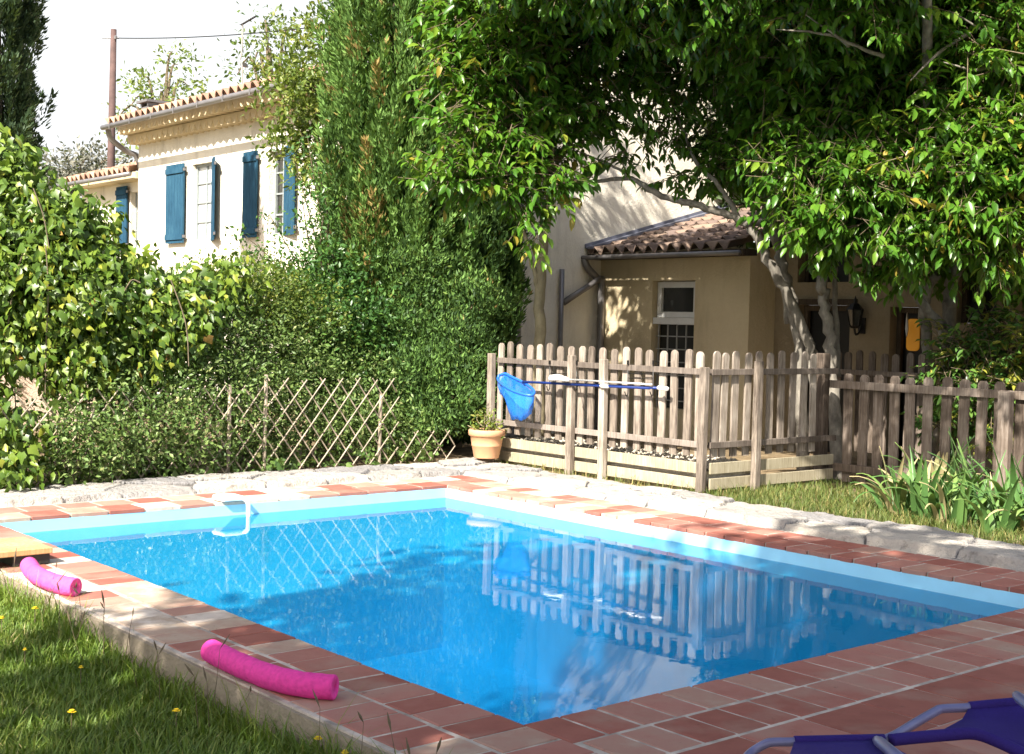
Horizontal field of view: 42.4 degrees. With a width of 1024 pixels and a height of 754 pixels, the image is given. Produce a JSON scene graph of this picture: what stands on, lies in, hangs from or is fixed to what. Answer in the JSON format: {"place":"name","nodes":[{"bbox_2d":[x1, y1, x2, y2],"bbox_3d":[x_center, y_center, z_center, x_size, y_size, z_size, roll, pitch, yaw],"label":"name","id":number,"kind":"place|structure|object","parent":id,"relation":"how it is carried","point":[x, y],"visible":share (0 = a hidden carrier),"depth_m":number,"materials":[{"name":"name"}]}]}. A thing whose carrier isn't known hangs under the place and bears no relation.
{"place":"outdoors","nodes":[
{"label":"outdoors","id":0,"kind":"place"},
{"bbox_2d":[0,604,253,753],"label":"lawn","id":1,"kind":"structure","parent":0,"point":[87,699],"depth_m":5.74,"materials":[{"name":"plant"}]},
{"bbox_2d":[67,709,75,732],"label":"dandelion","id":2,"kind":"object","parent":1,"relation":"on","point":[73,710],"visible":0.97,"depth_m":5.22,"materials":[{"name":"yellow plant"}]},
{"bbox_2d":[172,708,179,727],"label":"dandelion","id":3,"kind":"object","parent":1,"relation":"on","point":[177,709],"visible":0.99,"depth_m":5.27,"materials":[{"name":"yellow plant"}]},
{"bbox_2d":[0,548,441,753],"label":"seed grass","id":4,"kind":"structure","parent":1,"relation":"on","point":[316,699],"depth_m":5.56,"materials":[{"name":"green plant"}]},
{"bbox_2d":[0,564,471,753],"bbox_3d":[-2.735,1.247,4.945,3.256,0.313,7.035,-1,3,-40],"label":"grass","id":5,"kind":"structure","parent":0,"point":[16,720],"depth_m":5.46,"materials":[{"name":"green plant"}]},
{"bbox_2d":[3,393,707,488],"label":"soil","id":6,"kind":"structure","parent":0,"point":[465,450],"depth_m":14.76,"materials":[{"name":"brown soil"}]},
{"bbox_2d":[0,0,59,400],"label":"cypress","id":7,"kind":"object","parent":6,"relation":"on","point":[21,25],"visible":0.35,"depth_m":17.19,"materials":[{"name":"green plant"}]},
{"bbox_2d":[1,369,95,424],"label":"stone wall","id":8,"kind":"structure","parent":6,"relation":"on","point":[29,390],"depth_m":17.30,"materials":[{"name":"beige stone"}]},
{"bbox_2d":[0,122,274,492],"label":"ivy","id":9,"kind":"object","parent":6,"relation":"on","point":[70,279],"visible":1,"depth_m":11.66,"materials":[{"name":"green plant"}]},
{"bbox_2d":[14,319,282,485],"bbox_3d":[-3.314,0.132,12.030,1.778,1.728,2.692,2,3,20],"label":"hedge bush","id":10,"kind":"object","parent":6,"relation":"on","point":[163,433],"visible":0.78,"depth_m":11.75,"materials":[{"name":"green plant"}]},
{"bbox_2d":[3,439,438,487],"bbox_3d":[-3.403,0.790,11.846,6.634,0.397,0.877,-1,3,-41],"label":"ground cover","id":11,"kind":"object","parent":6,"relation":"on","point":[278,465],"visible":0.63,"depth_m":12.62,"materials":[{"name":"green plant"}]},
{"bbox_2d":[0,375,454,486],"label":"trellis","id":12,"kind":"object","parent":6,"relation":"on","point":[265,387],"visible":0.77,"depth_m":12.60,"materials":[{"name":"wood"}]},
{"bbox_2d":[0,457,511,506],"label":"stone kerb","id":13,"kind":"structure","parent":6,"relation":"on","point":[163,486],"depth_m":11.64,"materials":[{"name":"beige stone"}]},
{"bbox_2d":[468,428,504,458],"bbox_3d":[-0.264,0.694,13.764,0.386,0.297,0.386,1,2,0],"label":"flower pot","id":14,"kind":"object","parent":13,"relation":"on","point":[486,444],"visible":0.95,"depth_m":13.63,"materials":[{"name":"ceramic"}]},
{"bbox_2d":[469,407,508,439],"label":"potted plant","id":15,"kind":"object","parent":14,"relation":"in","point":[484,422],"visible":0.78,"depth_m":13.70,"materials":[{"name":"green plant"}]},
{"bbox_2d":[164,243,367,462],"bbox_3d":[-2.674,-0.217,13.595,2.636,2.310,1.432,-1,3,-42],"label":"hedge bush","id":16,"kind":"object","parent":6,"relation":"on","point":[274,293],"visible":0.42,"depth_m":13.53,"materials":[{"name":"green plant"}]},
{"bbox_2d":[175,279,365,471],"bbox_3d":[-2.467,-0.006,13.400,1.711,1.930,2.568,3,3,35],"label":"hedge bush","id":17,"kind":"object","parent":6,"relation":"on","point":[286,371],"visible":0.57,"depth_m":13.01,"materials":[{"name":"green plant"}]},
{"bbox_2d":[240,0,336,439],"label":"young tree","id":18,"kind":"object","parent":6,"relation":"on","point":[298,79],"visible":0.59,"depth_m":15.84,"materials":[{"name":"green plant"}]},
{"bbox_2d":[225,127,417,455],"bbox_3d":[-2.068,-0.885,14.350,1.588,3.598,2.233,3,3,42],"label":"shrub","id":19,"kind":"object","parent":6,"relation":"on","point":[320,246],"visible":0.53,"depth_m":14.27,"materials":[{"name":"green plant"}]},
{"bbox_2d":[239,341,445,464],"bbox_3d":[-1.871,0.285,13.733,2.437,1.349,1.472,-1,3,-41],"label":"hedge bush","id":20,"kind":"object","parent":6,"relation":"on","point":[357,397],"visible":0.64,"depth_m":13.68,"materials":[{"name":"green plant"}]},
{"bbox_2d":[306,0,476,447],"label":"cypress","id":21,"kind":"object","parent":6,"relation":"on","point":[367,112],"visible":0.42,"depth_m":14.70,"materials":[{"name":"green plant"}]},
{"bbox_2d":[342,225,524,453],"bbox_3d":[-0.876,-0.399,14.708,2.029,2.680,1.911,1,2,0],"label":"conifer shrub","id":22,"kind":"object","parent":6,"relation":"on","point":[438,397],"visible":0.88,"depth_m":14.47,"materials":[{"name":"green plant"}]},
{"bbox_2d":[398,0,534,447],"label":"cypress","id":23,"kind":"object","parent":6,"relation":"on","point":[492,235],"visible":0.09,"depth_m":15.16,"materials":[{"name":"green plant"}]},
{"bbox_2d":[390,0,643,437],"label":"leafy tree","id":24,"kind":"object","parent":6,"relation":"on","point":[494,65],"visible":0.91,"depth_m":13.04,"materials":[{"name":"green plant"}]},
{"bbox_2d":[679,63,769,252],"bbox_3d":[5.722,-3.658,20.218,7.363,9.523,5.970,1,2,-11],"label":"evergreen tree","id":25,"kind":"object","parent":6,"relation":"on","point":[751,245],"depth_m":19.79,"materials":[{"name":"green plant"}]},
{"bbox_2d":[1,0,918,307],"label":"sky","id":26,"kind":"structure","parent":0,"point":[75,62],"materials":[{"name":"white"}]},
{"bbox_2d":[0,488,1023,724],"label":"pool basin","id":27,"kind":"object","parent":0,"point":[521,613],"visible":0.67,"depth_m":10.68,"materials":[{"name":"blue liquid"}]},
{"bbox_2d":[0,475,1023,753],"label":"brick paving","id":28,"kind":"structure","parent":0,"point":[886,713],"depth_m":5.76,"materials":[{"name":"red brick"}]},
{"bbox_2d":[0,537,52,566],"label":"wooden board","id":29,"kind":"object","parent":28,"relation":"on","point":[37,551],"visible":1,"depth_m":7.83,"materials":[{"name":"brown wood"}]},
{"bbox_2d":[20,557,81,596],"bbox_3d":[-2.553,1.094,7.230,0.158,0.102,0.758,-1,3,-38],"label":"pool noodle","id":30,"kind":"object","parent":28,"relation":"on","point":[30,567],"visible":0.91,"depth_m":7.05,"materials":[{"name":"pink plastic"}]},
{"bbox_2d":[0,573,388,753],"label":"paving edge","id":31,"kind":"object","parent":28,"relation":"attached to","point":[172,663],"depth_m":5.56,"materials":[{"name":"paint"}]},
{"bbox_2d":[212,493,250,538],"bbox_3d":[-2.303,1.133,10.736,0.331,0.345,0.219,4,3,45],"label":"pool alarm","id":32,"kind":"object","parent":28,"relation":"on","point":[226,497],"visible":1,"depth_m":10.68,"materials":[{"name":"white plastic"}]},
{"bbox_2d":[200,639,338,699],"bbox_3d":[-1.025,1.204,5.420,0.837,0.102,0.178,3,3,41],"label":"pool noodle","id":33,"kind":"object","parent":28,"relation":"on","point":[260,673],"visible":0.98,"depth_m":5.27,"materials":[{"name":"pink plastic"}]},
{"bbox_2d":[744,691,1023,753],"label":"sun lounger","id":34,"kind":"object","parent":28,"relation":"on","point":[998,723],"visible":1,"depth_m":3.68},
{"bbox_2d":[513,436,740,470],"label":"gravel","id":35,"kind":"structure","parent":0,"point":[641,451],"depth_m":13.08,"materials":[{"name":"grey gravel"}]},
{"bbox_2d":[495,447,1023,543],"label":"terrace","id":36,"kind":"structure","parent":0,"point":[773,454],"depth_m":14.21,"materials":[{"name":"soil"}]},
{"bbox_2d":[486,341,709,492],"bbox_3d":[0.760,0.386,12.894,0.127,1.403,3.074,-1,3,-40],"label":"picket fence","id":37,"kind":"object","parent":36,"relation":"on","point":[600,454],"visible":0.81,"depth_m":12.68,"materials":[{"name":"brown wood"}]},
{"bbox_2d":[497,372,535,420],"bbox_3d":[0.021,0.203,13.567,0.230,0.470,0.860,0,3,-23],"label":"leaf net","id":38,"kind":"object","parent":37,"relation":"hanging from","point":[512,397],"visible":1,"depth_m":13.44,"materials":[{"name":"blue fabric"}]},
{"bbox_2d":[546,360,577,390],"bbox_3d":[0.490,-0.013,13.092,0.201,0.313,0.584,-1,3,-40],"label":"wire rack","id":39,"kind":"object","parent":37,"relation":"attached to","point":[562,373],"visible":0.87,"depth_m":13.14,"materials":[{"name":"metal"}]},
{"bbox_2d":[522,381,668,390],"bbox_3d":[0.766,0.072,12.773,0.050,0.074,2.039,-1,3,-40],"label":"net pole","id":40,"kind":"object","parent":39,"relation":"on","point":[604,385],"visible":1,"depth_m":12.62,"materials":[{"name":"blue plastic"}]},
{"bbox_2d":[548,374,652,384],"bbox_3d":[0.829,0.036,12.637,0.068,0.076,1.402,-1,3,-41],"label":"vacuum pole","id":41,"kind":"object","parent":37,"relation":"attached to","point":[556,377],"visible":1,"depth_m":12.83,"materials":[{"name":"metal"}]},
{"bbox_2d":[624,360,653,395],"bbox_3d":[1.179,0.013,12.271,0.200,0.344,0.498,-1,3,-40],"label":"wire rack","id":42,"kind":"object","parent":37,"relation":"attached to","point":[639,378],"visible":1,"depth_m":12.34,"materials":[{"name":"metal"}]},
{"bbox_2d":[494,459,728,492],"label":"grass","id":43,"kind":"structure","parent":36,"relation":"on","point":[588,475],"depth_m":12.68,"materials":[{"name":"green plant"}]},
{"bbox_2d":[500,447,760,492],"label":"wooden planks","id":44,"kind":"object","parent":36,"relation":"on","point":[708,476],"visible":0.29,"depth_m":12.58,"materials":[{"name":"brown wood"}]},
{"bbox_2d":[479,0,828,479],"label":"leafy tree","id":45,"kind":"object","parent":36,"relation":"on","point":[663,35],"visible":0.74,"depth_m":13.31,"materials":[{"name":"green plant"}]},
{"bbox_2d":[461,465,1023,571],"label":"stone kerb","id":46,"kind":"structure","parent":36,"relation":"on","point":[929,540],"depth_m":10.19,"materials":[{"name":"beige stone"}]},
{"bbox_2d":[708,351,837,491],"bbox_3d":[2.480,0.452,12.351,1.840,1.397,0.126,-1,3,-40],"label":"picket fence","id":47,"kind":"object","parent":36,"relation":"on","point":[754,465],"visible":0.94,"depth_m":12.21,"materials":[{"name":"brown wood"}]},
{"bbox_2d":[699,0,992,479],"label":"leafy tree","id":48,"kind":"object","parent":36,"relation":"on","point":[820,212],"visible":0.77,"depth_m":12.39,"materials":[{"name":"green plant"}]},
{"bbox_2d":[686,474,1023,545],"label":"grass","id":49,"kind":"structure","parent":36,"relation":"on","point":[845,502],"depth_m":11.18,"materials":[{"name":"green plant"}]},
{"bbox_2d":[837,350,925,458],"bbox_3d":[3.851,0.273,13.974,0.063,1.100,1.147,-1,3,-40],"label":"picket fence","id":50,"kind":"object","parent":36,"relation":"on","point":[871,372],"visible":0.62,"depth_m":13.92,"materials":[{"name":"brown wood"}]},
{"bbox_2d":[776,0,1023,477],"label":"leafy tree","id":51,"kind":"object","parent":36,"relation":"on","point":[974,196],"visible":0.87,"depth_m":11.78,"materials":[{"name":"green plant"}]},
{"bbox_2d":[850,446,966,514],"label":"iris clump","id":52,"kind":"object","parent":36,"relation":"on","point":[904,497],"visible":0.62,"depth_m":10.73,"materials":[{"name":"green plant"}]},
{"bbox_2d":[849,448,984,520],"bbox_3d":[3.377,0.856,10.573,0.995,0.576,0.978,4,3,45],"label":"iris clump","id":53,"kind":"object","parent":36,"relation":"on","point":[930,496],"visible":0.77,"depth_m":10.45,"materials":[{"name":"green plant"}]},
{"bbox_2d":[812,353,1023,497],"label":"picket fence","id":54,"kind":"object","parent":36,"relation":"on","point":[1004,439],"visible":0.68,"depth_m":12.31,"materials":[{"name":"brown wood"}]},
{"bbox_2d":[881,435,994,500],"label":"iris clump","id":55,"kind":"object","parent":36,"relation":"on","point":[943,465],"visible":0.42,"depth_m":11.73,"materials":[{"name":"green plant"}]},
{"bbox_2d":[883,465,1008,528],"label":"iris clump","id":56,"kind":"object","parent":36,"relation":"on","point":[961,509],"visible":0.79,"depth_m":10.20,"materials":[{"name":"green plant"}]},
{"bbox_2d":[899,299,1023,463],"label":"shrub","id":57,"kind":"object","parent":36,"relation":"on","point":[985,343],"visible":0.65,"depth_m":12.77,"materials":[{"name":"green plant"}]},
{"bbox_2d":[914,427,1023,520],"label":"iris clump","id":58,"kind":"object","parent":36,"relation":"on","point":[963,461],"visible":0.41,"depth_m":10.69,"materials":[{"name":"green plant"}]},
{"bbox_2d":[951,472,1023,533],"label":"iris clump","id":59,"kind":"object","parent":36,"relation":"on","point":[1005,518],"visible":0.82,"depth_m":9.91,"materials":[{"name":"green plant"}]},
{"bbox_2d":[961,433,1023,514],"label":"iris clump","id":60,"kind":"object","parent":36,"relation":"on","point":[1012,480],"visible":0.43,"depth_m":10.22,"materials":[{"name":"green plant"}]},
{"bbox_2d":[981,456,1023,530],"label":"iris clump","id":61,"kind":"object","parent":36,"relation":"on","point":[1017,500],"visible":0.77,"depth_m":9.95,"materials":[{"name":"green plant"}]},
{"label":"ground","id":62,"kind":"structure","parent":0,"visible":0},
{"bbox_2d":[39,134,135,197],"bbox_3d":[-12.982,-3.784,40.094,4.187,7.263,2.686,1,2,-16],"label":"grey tree","id":63,"kind":"object","parent":62,"relation":"on","point":[79,164],"visible":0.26,"depth_m":39.55,"materials":[{"name":"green plant"}]},
{"bbox_2d":[56,161,137,332],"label":"house wing","id":64,"kind":"structure","parent":62,"relation":"on","point":[116,183],"depth_m":26.60,"materials":[{"name":"beige paint"}]},
{"bbox_2d":[135,193,137,247],"bbox_3d":[-7.288,-3.121,26.273,0.050,1.129,0.856,-1,3,-40],"label":"window","id":65,"kind":"structure","parent":64,"relation":"in","point":[136,214],"depth_m":26.56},
{"bbox_2d":[101,29,118,166],"bbox_3d":[-10.322,-5.404,33.821,0.441,6.935,0.203,2,2,10],"label":"utility pole","id":66,"kind":"object","parent":62,"relation":"on","point":[112,110],"visible":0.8,"depth_m":33.67,"materials":[{"name":"metal"}]},
{"bbox_2d":[117,28,305,38],"bbox_3d":[-6.831,-8.318,31.692,7.757,0.366,0.025,3,3,31],"label":"power line","id":67,"kind":"object","parent":66,"relation":"attached to","point":[208,36],"visible":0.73,"depth_m":31.99,"materials":[{"name":"metal"}]},
{"bbox_2d":[99,38,211,160],"bbox_3d":[-10.250,-4.833,37.831,3.297,9.676,2.102,1,2,0],"label":"leafy tree","id":68,"kind":"object","parent":62,"relation":"on","point":[167,91],"visible":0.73,"depth_m":37.66,"materials":[{"name":"green plant"}]},
{"bbox_2d":[207,1,317,83],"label":"leafy tree","id":69,"kind":"object","parent":62,"relation":"on","point":[255,67],"visible":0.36,"depth_m":33.61,"materials":[{"name":"green plant"}]},
{"bbox_2d":[100,46,745,436],"bbox_3d":[-2.567,-2.437,23.719,6.166,6.595,13.470,-1,3,-40],"label":"farmhouse","id":70,"kind":"object","parent":62,"relation":"on","point":[206,174],"visible":0.19,"depth_m":21.94,"materials":[{"name":"paint"}]},
{"bbox_2d":[196,163,211,240],"bbox_3d":[-5.463,-3.132,23.682,0.060,1.381,0.770,-1,3,-40],"label":"window","id":71,"kind":"structure","parent":70,"relation":"in","point":[203,171],"depth_m":23.80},
{"bbox_2d":[239,16,256,83],"bbox_3d":[-5.057,-6.238,25.270,0.330,1.433,0.325,1,2,0],"label":"tv antenna","id":72,"kind":"object","parent":70,"relation":"on","point":[242,65],"visible":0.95,"depth_m":25.26,"materials":[{"name":"metal"}]},
{"bbox_2d":[274,151,283,234],"bbox_3d":[-3.740,-3.014,21.674,0.060,1.376,0.539,-1,3,-40],"label":"window","id":73,"kind":"structure","parent":70,"relation":"in","point":[278,188],"depth_m":21.81,"materials":[{"name":"white wood"}]},
{"bbox_2d":[558,202,775,447],"bbox_3d":[2.920,-0.722,18.180,3.772,3.882,2.850,-1,3,-43],"label":"annex","id":74,"kind":"object","parent":62,"relation":"on","point":[724,302],"visible":0.56,"depth_m":17.41,"materials":[{"name":"paint"}]},
{"bbox_2d":[657,282,694,317],"bbox_3d":[2.200,-1.018,17.414,0.060,0.469,0.720,-1,3,-40],"label":"window","id":75,"kind":"structure","parent":74,"relation":"in","point":[674,299],"depth_m":17.44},
{"bbox_2d":[747,211,1023,475],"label":"courtyard house","id":76,"kind":"structure","parent":62,"relation":"on","point":[889,332],"depth_m":15.64,"materials":[{"name":"paint"}]},
{"bbox_2d":[804,305,849,451],"bbox_3d":[3.924,0.169,16.283,0.109,2.099,0.788,-1,3,-40],"label":"door","id":77,"kind":"structure","parent":76,"relation":"in","point":[814,322],"depth_m":16.39,"materials":[{"name":"brown wood"}]},
{"bbox_2d":[805,235,848,281],"bbox_3d":[3.948,-1.474,16.233,0.109,0.624,0.756,-1,3,-40],"label":"window","id":78,"kind":"structure","parent":76,"relation":"in","point":[841,275],"depth_m":16.22,"materials":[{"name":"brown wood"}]},
{"bbox_2d":[846,295,865,335],"bbox_3d":[4.059,-0.726,15.601,0.186,0.475,0.269,3,3,31],"label":"wall lantern","id":79,"kind":"object","parent":76,"relation":"attached to","point":[855,310],"depth_m":15.55,"materials":[{"name":"metal"}]},
{"bbox_2d":[896,307,921,461],"bbox_3d":[4.696,0.234,15.362,0.109,2.081,0.501,-1,3,-40],"label":"door","id":80,"kind":"structure","parent":76,"relation":"in","point":[901,349],"depth_m":15.47,"materials":[{"name":"brown wood"}]},
{"bbox_2d":[961,271,996,322],"bbox_3d":[5.259,-0.892,14.675,0.109,0.589,0.505,-1,3,-40],"label":"window","id":81,"kind":"structure","parent":76,"relation":"in","point":[967,296],"depth_m":14.81,"materials":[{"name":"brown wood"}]}
]}

